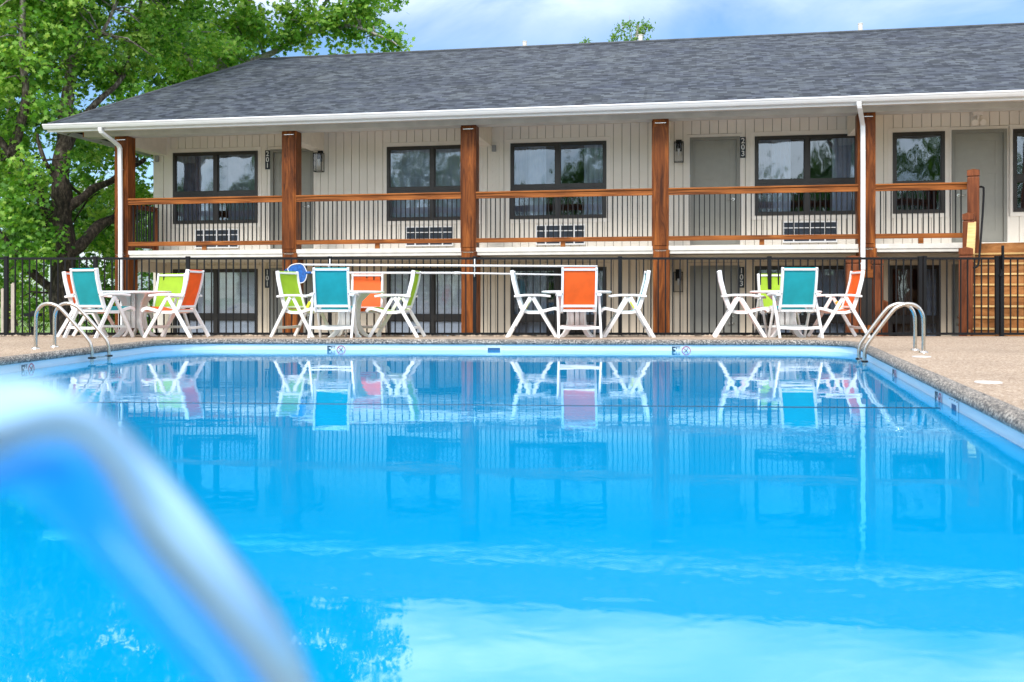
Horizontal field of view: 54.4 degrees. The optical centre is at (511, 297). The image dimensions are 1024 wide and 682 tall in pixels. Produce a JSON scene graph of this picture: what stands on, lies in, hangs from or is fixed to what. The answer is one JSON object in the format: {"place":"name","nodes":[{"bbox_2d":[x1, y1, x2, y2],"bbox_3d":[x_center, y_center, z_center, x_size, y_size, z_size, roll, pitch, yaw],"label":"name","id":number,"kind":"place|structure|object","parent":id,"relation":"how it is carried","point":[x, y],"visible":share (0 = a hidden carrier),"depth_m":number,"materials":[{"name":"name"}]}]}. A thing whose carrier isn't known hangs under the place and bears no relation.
{"place":"outdoors","nodes":[
{"label":"outdoors","id":0,"kind":"place"},
{"bbox_2d":[0,299,152,335],"bbox_3d":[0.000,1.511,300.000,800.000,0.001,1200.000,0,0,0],"label":"ground","id":1,"kind":"structure","parent":0,"point":[48,330],"depth_m":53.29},
{"bbox_2d":[1,288,3,332],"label":"pale post","id":2,"kind":"object","parent":1,"relation":"on","point":[2,310],"visible":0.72,"depth_m":20.98,"materials":[{"name":"white wood"}]},
{"bbox_2d":[0,263,23,330],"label":"shrub","id":3,"kind":"object","parent":1,"relation":"on","point":[9,288],"visible":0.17,"depth_m":26.21,"materials":[{"name":"green plant"}]},
{"bbox_2d":[11,283,13,332],"bbox_3d":[-10.517,0.601,21.000,0.094,1.820,0.070,0,0,0],"label":"pale post","id":4,"kind":"object","parent":1,"relation":"on","point":[12,307],"visible":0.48,"depth_m":20.96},
{"bbox_2d":[0,271,48,332],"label":"shrub","id":5,"kind":"object","parent":1,"relation":"on","point":[40,317],"visible":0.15,"depth_m":26.97,"materials":[{"name":"green plant"}]},
{"bbox_2d":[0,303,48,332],"bbox_3d":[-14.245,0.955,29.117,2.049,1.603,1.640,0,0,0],"label":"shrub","id":6,"kind":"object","parent":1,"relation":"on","point":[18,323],"visible":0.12,"depth_m":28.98,"materials":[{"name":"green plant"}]},
{"bbox_2d":[0,2,117,332],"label":"background tree","id":7,"kind":"object","parent":1,"relation":"on","point":[37,127],"visible":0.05,"depth_m":33.65,"materials":[{"name":"green plant"}]},
{"bbox_2d":[38,313,102,332],"bbox_3d":[-10.712,0.694,24.118,1.463,1.650,1.767,0,0,0],"label":"shrub","id":8,"kind":"object","parent":1,"relation":"on","point":[77,321],"visible":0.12,"depth_m":24.12,"materials":[{"name":"green plant"}]},
{"bbox_2d":[78,282,114,332],"bbox_3d":[-10.665,0.496,25.975,2.412,2.047,1.536,0,0,0],"label":"shrub","id":9,"kind":"object","parent":1,"relation":"on","point":[101,316],"visible":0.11,"depth_m":25.87,"materials":[{"name":"green plant"}]},
{"bbox_2d":[0,0,252,332],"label":"sycamore tree","id":10,"kind":"object","parent":1,"relation":"on","point":[67,23],"visible":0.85,"depth_m":22.93,"materials":[{"name":"green plant"}]},
{"bbox_2d":[108,272,152,332],"bbox_3d":[-10.164,0.287,27.016,1.917,2.463,1.273,0,0,-32],"label":"shrub","id":11,"kind":"object","parent":1,"relation":"on","point":[146,274],"visible":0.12,"depth_m":27.06,"materials":[{"name":"green plant"}]},
{"bbox_2d":[47,21,259,332],"bbox_3d":[-12.956,-3.871,36.732,8.001,13.394,5.677,0,0,-21],"label":"background tree","id":12,"kind":"object","parent":1,"relation":"on","point":[157,82],"visible":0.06,"depth_m":36.03,"materials":[{"name":"green plant"}]},
{"bbox_2d":[89,0,415,106],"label":"sycamore tree","id":13,"kind":"object","parent":1,"relation":"on","point":[253,25],"visible":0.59,"depth_m":30.02,"materials":[{"name":"green plant"}]},
{"bbox_2d":[42,23,1023,335],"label":"motel building","id":14,"kind":"structure","parent":1,"relation":"on","point":[860,141],"depth_m":20.93,"materials":[{"name":"paint"}]},
{"bbox_2d":[173,151,257,223],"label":"window","id":15,"kind":"structure","parent":14,"relation":"in","point":[226,173],"depth_m":22.94,"materials":[{"name":"black glass"}]},
{"bbox_2d":[173,269,257,332],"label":"window","id":16,"kind":"structure","parent":14,"relation":"in","point":[207,271],"depth_m":22.75,"materials":[{"name":"grey glass"}]},
{"bbox_2d":[265,269,268,287],"bbox_3d":[-5.533,-0.429,22.522,0.114,0.430,0.020,0,0,11],"label":"room number sign","id":17,"kind":"object","parent":14,"relation":"attached to","point":[266,278],"visible":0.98,"depth_m":22.52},
{"bbox_2d":[265,150,269,168],"bbox_3d":[-5.528,-3.109,22.521,0.114,0.430,0.020,0,0,10],"label":"room number sign","id":18,"kind":"object","parent":14,"relation":"attached to","point":[267,159],"visible":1,"depth_m":22.51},
{"bbox_2d":[274,152,309,247],"bbox_3d":[-4.956,-2.192,22.463,0.890,2.165,0.101,0,0,10],"label":"door","id":19,"kind":"structure","parent":14,"relation":"in","point":[305,156],"depth_m":22.44,"materials":[{"name":"paint"}]},
{"bbox_2d":[274,271,309,332],"bbox_3d":[-4.956,0.439,22.463,0.890,2.065,0.101,0,0,10],"label":"door","id":20,"kind":"structure","parent":14,"relation":"in","point":[308,275],"depth_m":22.53,"materials":[{"name":"paint"}]},
{"bbox_2d":[313,151,323,171],"bbox_3d":[-4.307,-3.039,22.219,0.200,0.480,0.200,0,0,10],"label":"wall lantern","id":21,"kind":"object","parent":14,"relation":"attached to","point":[319,156],"depth_m":22.18,"materials":[{"name":"black metal"}]},
{"bbox_2d":[387,145,459,220],"bbox_3d":[-1.726,-2.531,21.937,2.080,1.685,0.248,0,0,10],"label":"window","id":22,"kind":"structure","parent":14,"relation":"in","point":[410,169],"depth_m":22.03,"materials":[{"name":"black glass"}]},
{"bbox_2d":[389,268,460,335],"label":"window","id":23,"kind":"structure","parent":14,"relation":"in","point":[391,276],"depth_m":21.89,"materials":[{"name":"grey glass"}]},
{"bbox_2d":[510,141,605,218],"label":"window","id":24,"kind":"structure","parent":14,"relation":"in","point":[578,165],"depth_m":21.64,"materials":[{"name":"black glass"}]},
{"bbox_2d":[510,267,605,335],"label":"window","id":25,"kind":"structure","parent":14,"relation":"in","point":[522,269],"depth_m":21.64,"materials":[{"name":"black glass"}]},
{"bbox_2d":[673,269,682,291],"bbox_3d":[3.472,-0.349,20.788,0.200,0.480,0.200,0,0,10],"label":"wall lantern","id":26,"kind":"object","parent":14,"relation":"attached to","point":[676,272],"depth_m":20.75,"materials":[{"name":"black metal"}]},
{"bbox_2d":[674,140,683,162],"bbox_3d":[3.482,-3.059,20.786,0.200,0.480,0.200,0,0,10],"label":"wall lantern","id":27,"kind":"object","parent":14,"relation":"attached to","point":[679,145],"depth_m":20.76,"materials":[{"name":"black metal"}]},
{"bbox_2d":[693,140,736,243],"bbox_3d":[4.235,-2.192,20.771,0.890,2.165,0.101,0,0,10],"label":"door","id":28,"kind":"structure","parent":14,"relation":"in","point":[715,161],"depth_m":20.79,"materials":[{"name":"paint"}]},
{"bbox_2d":[693,269,736,335],"bbox_3d":[4.235,0.439,20.771,0.890,2.065,0.101,0,0,10],"label":"door","id":29,"kind":"structure","parent":14,"relation":"in","point":[697,271],"depth_m":20.80,"materials":[{"name":"paint"}]},
{"bbox_2d":[739,267,743,287],"bbox_3d":[4.754,-0.414,20.629,0.114,0.430,0.020,0,0,11],"label":"room number sign","id":30,"kind":"object","parent":14,"relation":"attached to","point":[741,277],"visible":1,"depth_m":20.62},
{"bbox_2d":[740,137,745,157],"bbox_3d":[4.784,-3.104,20.623,0.114,0.430,0.020,0,0,11],"label":"room number sign","id":31,"kind":"object","parent":14,"relation":"attached to","point":[742,147],"visible":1,"depth_m":20.62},
{"bbox_2d":[755,266,843,335],"bbox_3d":[6.049,0.153,20.507,2.050,1.695,0.248,0,0,10],"label":"window","id":32,"kind":"structure","parent":14,"relation":"in","point":[757,268],"depth_m":20.52,"materials":[{"name":"black glass"}]},
{"bbox_2d":[755,134,854,215],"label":"window","id":33,"kind":"structure","parent":14,"relation":"in","point":[824,159],"depth_m":20.71,"materials":[{"name":"black glass"}]},
{"bbox_2d":[889,265,940,335],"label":"window","id":34,"kind":"structure","parent":14,"relation":"in","point":[892,267],"depth_m":20.18,"materials":[{"name":"black glass"}]},
{"bbox_2d":[893,131,944,213],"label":"window","id":35,"kind":"structure","parent":14,"relation":"in","point":[918,157],"depth_m":21.51,"materials":[{"name":"black glass"}]},
{"bbox_2d":[955,268,979,335],"bbox_3d":[9.299,0.439,19.838,0.900,2.065,0.101,0,0,10],"label":"door","id":36,"kind":"structure","parent":14,"relation":"in","point":[956,269],"depth_m":19.92,"materials":[{"name":"paint"}]},
{"bbox_2d":[972,111,985,124],"bbox_3d":[9.235,-3.547,19.727,0.270,0.303,0.185,0,0,10],"label":"security light","id":37,"kind":"object","parent":14,"relation":"attached to","point":[977,120],"visible":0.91,"depth_m":19.70,"materials":[{"name":"paint"}]},
{"bbox_2d":[955,132,1002,241],"bbox_3d":[9.299,-2.192,19.838,0.900,2.165,0.101,0,0,10],"label":"door","id":38,"kind":"structure","parent":14,"relation":"in","point":[983,152],"depth_m":19.84,"materials":[{"name":"paint"}]},
{"bbox_2d":[1013,129,1023,211],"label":"window","id":39,"kind":"structure","parent":14,"relation":"in","point":[1018,134],"depth_m":20.94,"materials":[{"name":"black glass"}]},
{"bbox_2d":[579,16,655,42],"bbox_3d":[4.456,-3.773,40.000,3.576,15.080,2.214,0,0,0],"label":"background tree","id":40,"kind":"object","parent":1,"relation":"on","point":[643,27],"visible":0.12,"depth_m":39.95,"materials":[{"name":"green plant"}]},
{"bbox_2d":[77,180,152,319],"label":"tree","id":41,"kind":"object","parent":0,"point":[109,280],"depth_m":62.00,"materials":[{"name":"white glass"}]},
{"bbox_2d":[0,334,861,335],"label":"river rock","id":42,"kind":"object","parent":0,"point":[441,335],"visible":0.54,"depth_m":15.96,"materials":[{"name":"beige stone"}]},
{"bbox_2d":[0,350,1023,681],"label":"pool water","id":43,"kind":"structure","parent":0,"point":[570,516],"depth_m":3.19,"materials":[{"name":"blue liquid"}]},
{"bbox_2d":[105,402,939,407],"bbox_3d":[-1.030,0.711,6.619,7.556,0.011,0.012,0,0,4],"label":"safety line","id":44,"kind":"object","parent":43,"relation":"on","point":[548,405],"visible":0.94,"depth_m":6.52,"materials":[{"name":"fabric"}]},
{"bbox_2d":[0,338,1023,409],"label":"deck","id":45,"kind":"structure","parent":0,"point":[968,362],"depth_m":10.41,"materials":[{"name":"beige concrete"}]},
{"bbox_2d":[31,302,112,361],"bbox_3d":[-4.920,0.755,11.150,0.722,1.411,0.492,0,0,4],"label":"pool ladder","id":46,"kind":"object","parent":45,"relation":"on","point":[76,325],"visible":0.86,"depth_m":10.97,"materials":[{"name":"metal"}]},
{"bbox_2d":[0,372,314,681],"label":"grab rail","id":47,"kind":"object","parent":45,"relation":"on","point":[100,487],"visible":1,"depth_m":0.40,"materials":[{"name":"metal"}]},
{"bbox_2d":[0,344,1023,447],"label":"pool basin","id":48,"kind":"object","parent":45,"relation":"in","point":[1004,430],"visible":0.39,"depth_m":13.19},
{"bbox_2d":[19,362,34,370],"bbox_3d":[-4.745,0.716,9.751,0.008,0.141,0.290,0,0,1],"label":"depth marker","id":49,"kind":"object","parent":48,"relation":"attached to","point":[26,366],"visible":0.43,"depth_m":9.73,"materials":[{"name":"white tile"}]},
{"bbox_2d":[325,345,345,349],"bbox_3d":[-2.382,0.716,13.449,0.290,0.141,0.008,0,0,3],"label":"depth marker","id":50,"kind":"object","parent":48,"relation":"attached to","point":[335,347],"visible":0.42,"depth_m":13.45,"materials":[{"name":"white tile"}]},
{"bbox_2d":[484,345,503,349],"bbox_3d":[-0.243,0.736,13.343,0.260,0.191,0.011,0,0,3],"label":"pool skimmer","id":51,"kind":"object","parent":48,"relation":"attached to","point":[493,347],"visible":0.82,"depth_m":13.35,"materials":[{"name":"white plastic"}]},
{"bbox_2d":[0,339,1023,433],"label":"pool coping","id":52,"kind":"object","parent":48,"relation":"on","point":[1007,414],"visible":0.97,"depth_m":12.70,"materials":[{"name":"grey concrete"}]},
{"bbox_2d":[670,346,691,350],"bbox_3d":[2.239,0.716,13.227,0.290,0.141,0.008,0,0,3],"label":"depth marker","id":53,"kind":"object","parent":48,"relation":"attached to","point":[680,348],"visible":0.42,"depth_m":13.23,"materials":[{"name":"white tile"}]},
{"bbox_2d":[892,367,896,376],"bbox_3d":[3.458,0.716,9.010,0.008,0.141,0.290,0,0,14],"label":"depth marker","id":54,"kind":"object","parent":48,"relation":"attached to","point":[894,372],"visible":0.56,"depth_m":8.99,"materials":[{"name":"white tile"}]},
{"bbox_2d":[934,389,941,402],"bbox_3d":[2.930,0.716,6.850,0.008,0.141,0.290,0,0,14],"label":"depth marker","id":55,"kind":"object","parent":48,"relation":"attached to","point":[938,395],"visible":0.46,"depth_m":6.84,"materials":[{"name":"white tile"}]},
{"bbox_2d":[949,397,957,411],"bbox_3d":[2.792,0.736,6.297,0.011,0.191,0.260,0,0,14],"label":"pool skimmer","id":56,"kind":"object","parent":48,"relation":"attached to","point":[953,403],"visible":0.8,"depth_m":6.29,"materials":[{"name":"white plastic"}]},
{"bbox_2d":[856,302,927,365],"bbox_3d":[3.988,0.755,10.489,0.659,1.411,0.552,0,0,12],"label":"pool ladder","id":57,"kind":"object","parent":45,"relation":"on","point":[894,307],"visible":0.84,"depth_m":10.31,"materials":[{"name":"metal"}]},
{"bbox_2d":[974,381,1002,383],"bbox_3d":[3.162,0.564,6.610,0.170,0.006,0.170,0,0,0],"label":"deck lid","id":58,"kind":"object","parent":45,"relation":"on","point":[991,382],"visible":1,"depth_m":6.55,"materials":[{"name":"white plastic"}]},
{"bbox_2d":[0,336,1023,337],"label":"deck slope","id":59,"kind":"structure","parent":0,"point":[522,337],"depth_m":14.61,"materials":[{"name":"beige concrete"}]},
{"bbox_2d":[57,271,118,336],"bbox_3d":[-6.490,0.114,15.350,0.821,1.014,0.632,0,0,-2],"label":"folding armchair","id":60,"kind":"object","parent":59,"relation":"on","point":[67,282],"visible":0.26,"depth_m":15.09,"materials":[{"name":"white plastic"}]},
{"bbox_2d":[63,268,134,337],"bbox_3d":[-5.966,0.090,14.460,0.632,1.014,0.821,0,0,24],"label":"folding armchair","id":61,"kind":"object","parent":59,"relation":"on","point":[86,287],"visible":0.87,"depth_m":14.25,"materials":[{"name":"white plastic"}]},
{"bbox_2d":[102,291,171,336],"bbox_3d":[-5.720,0.254,15.100,1.060,0.700,1.060,0,0,-10],"label":"round table","id":62,"kind":"object","parent":59,"relation":"on","point":[138,301],"visible":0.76,"depth_m":14.97,"materials":[{"name":"white plastic"}]},
{"bbox_2d":[133,273,191,336],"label":"folding armchair","id":63,"kind":"object","parent":59,"relation":"on","point":[172,283],"visible":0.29,"depth_m":15.92,"materials":[{"name":"green fabric"}]},
{"bbox_2d":[141,269,209,337],"bbox_3d":[-4.990,0.098,14.751,0.821,1.014,0.632,0,0,8],"label":"folding armchair","id":64,"kind":"object","parent":59,"relation":"on","point":[189,295],"visible":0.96,"depth_m":14.62,"materials":[{"name":"white plastic"}]},
{"bbox_2d":[269,271,332,336],"bbox_3d":[-3.151,0.107,15.096,0.821,1.014,0.632,0,0,24],"label":"folding armchair","id":65,"kind":"object","parent":59,"relation":"on","point":[290,295],"visible":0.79,"depth_m":15.10,"materials":[{"name":"white plastic"}]},
{"bbox_2d":[308,267,358,337],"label":"folding armchair","id":66,"kind":"object","parent":59,"relation":"on","point":[331,290],"visible":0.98,"depth_m":14.06,"materials":[{"name":"teal plastic"}]},
{"bbox_2d":[328,291,383,336],"bbox_3d":[-2.460,0.252,15.050,1.060,0.700,1.060,0,0,0],"label":"round table","id":67,"kind":"object","parent":59,"relation":"on","point":[344,318],"visible":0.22,"depth_m":14.95,"materials":[{"name":"white plastic"}]},
{"bbox_2d":[345,274,386,336],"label":"folding armchair","id":68,"kind":"object","parent":59,"relation":"on","point":[360,282],"visible":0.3,"depth_m":15.96,"materials":[{"name":"orange fabric"}]},
{"bbox_2d":[365,270,425,336],"bbox_3d":[-1.750,0.105,15.001,0.821,1.014,0.632,0,0,5],"label":"folding armchair","id":69,"kind":"object","parent":59,"relation":"on","point":[409,298],"visible":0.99,"depth_m":14.76,"materials":[{"name":"white plastic"}]},
{"bbox_2d":[0,256,1023,335],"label":"pool fence","id":70,"kind":"object","parent":59,"relation":"on","point":[95,259],"visible":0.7,"depth_m":15.99,"materials":[{"name":"black metal"}]},
{"bbox_2d":[922,245,1003,334],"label":"pool gate","id":71,"kind":"structure","parent":70,"relation":"attached to","point":[996,289],"depth_m":15.99,"materials":[{"name":"black metal"}]},
{"bbox_2d":[505,270,557,336],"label":"folding armchair","id":72,"kind":"object","parent":59,"relation":"on","point":[522,306],"visible":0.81,"depth_m":14.72,"materials":[{"name":"white plastic"}]},
{"bbox_2d":[542,290,611,336],"bbox_3d":[0.972,0.251,15.000,1.060,0.700,1.060,0,0,0],"label":"round table","id":73,"kind":"object","parent":59,"relation":"on","point":[576,318],"visible":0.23,"depth_m":14.87,"materials":[{"name":"white plastic"}]},
{"bbox_2d":[555,267,601,337],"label":"folding armchair","id":74,"kind":"object","parent":59,"relation":"on","point":[579,288],"visible":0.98,"depth_m":14.05,"materials":[{"name":"orange fabric"}]},
{"bbox_2d":[601,270,655,336],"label":"folding armchair","id":75,"kind":"object","parent":59,"relation":"on","point":[637,306],"visible":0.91,"depth_m":14.73,"materials":[{"name":"white plastic"}]},
{"bbox_2d":[712,270,768,336],"bbox_3d":[3.430,0.103,14.948,0.821,1.014,0.632,0,0,10],"label":"folding armchair","id":76,"kind":"object","parent":59,"relation":"on","point":[730,309],"visible":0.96,"depth_m":14.69,"materials":[{"name":"white plastic"}]},
{"bbox_2d":[754,273,801,334],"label":"folding armchair","id":77,"kind":"object","parent":59,"relation":"on","point":[764,300],"visible":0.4,"depth_m":15.95,"materials":[{"name":"green plastic"}]},
{"bbox_2d":[750,290,821,336],"bbox_3d":[4.120,0.251,15.000,1.060,0.700,1.060,0,0,0],"label":"round table","id":78,"kind":"object","parent":59,"relation":"on","point":[786,318],"visible":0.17,"depth_m":14.87,"materials":[{"name":"white plastic"}]},
{"bbox_2d":[767,267,823,337],"bbox_3d":[4.030,0.084,14.260,0.632,1.014,0.821,0,0,0],"label":"folding armchair","id":79,"kind":"object","parent":59,"relation":"on","point":[798,290],"visible":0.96,"depth_m":14.01,"materials":[{"name":"teal plastic"}]},
{"bbox_2d":[807,270,870,336],"bbox_3d":[4.890,0.105,15.000,0.821,1.014,0.632,0,0,0],"label":"folding armchair","id":80,"kind":"object","parent":59,"relation":"on","point":[849,298],"visible":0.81,"depth_m":14.85,"materials":[{"name":"white plastic"}]},
{"bbox_2d":[0,0,1023,298],"label":"sky","id":81,"kind":"structure","parent":0,"point":[435,24],"materials":[{"name":"blue"}]},
{"bbox_2d":[845,255,888,335],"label":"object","id":82,"kind":"object","parent":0,"point":[870,293],"visible":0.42,"depth_m":17.66,"materials":[{"name":"brown wood"}]},
{"label":"lower pavement","id":83,"kind":"structure","parent":0,"visible":0},
{"bbox_2d":[24,311,41,332],"bbox_3d":[-9.139,0.883,19.000,0.260,1.256,0.200,0,0,0],"label":"path lantern","id":84,"kind":"object","parent":83,"relation":"on","point":[32,313],"visible":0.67,"depth_m":18.93,"materials":[{"name":"black metal"}]},
{"bbox_2d":[958,169,1023,335],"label":"wooden staircase","id":85,"kind":"structure","parent":83,"relation":"on","point":[974,245],"depth_m":17.33,"materials":[{"name":"brown wood"}]},
{"bbox_3d":[-2.919,-0.469,15.897,0.018,0.292,0.143,0,0,0],"label":"pole hook","id":86,"kind":"object","parent":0,"visible":0},
{"bbox_2d":[287,263,560,282],"bbox_3d":[-1.377,-0.382,15.880,4.421,0.324,0.044,0,0,0],"label":"skimmer net","id":87,"kind":"object","parent":86,"relation":"hanging from","point":[300,268],"visible":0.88,"depth_m":15.87,"materials":[{"name":"blue"}]},
{"bbox_3d":[-0.598,-0.469,15.897,0.018,0.292,0.143,0,0,0],"label":"pole hook","id":88,"kind":"object","parent":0,"visible":0},
{"bbox_2d":[284,264,596,270],"bbox_3d":[-1.177,-0.321,15.925,5.083,0.432,0.034,0,0,0],"label":"pole","id":89,"kind":"object","parent":88,"relation":"hanging from","point":[443,265],"visible":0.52,"depth_m":15.91,"materials":[{"name":"white metal"}]}
]}

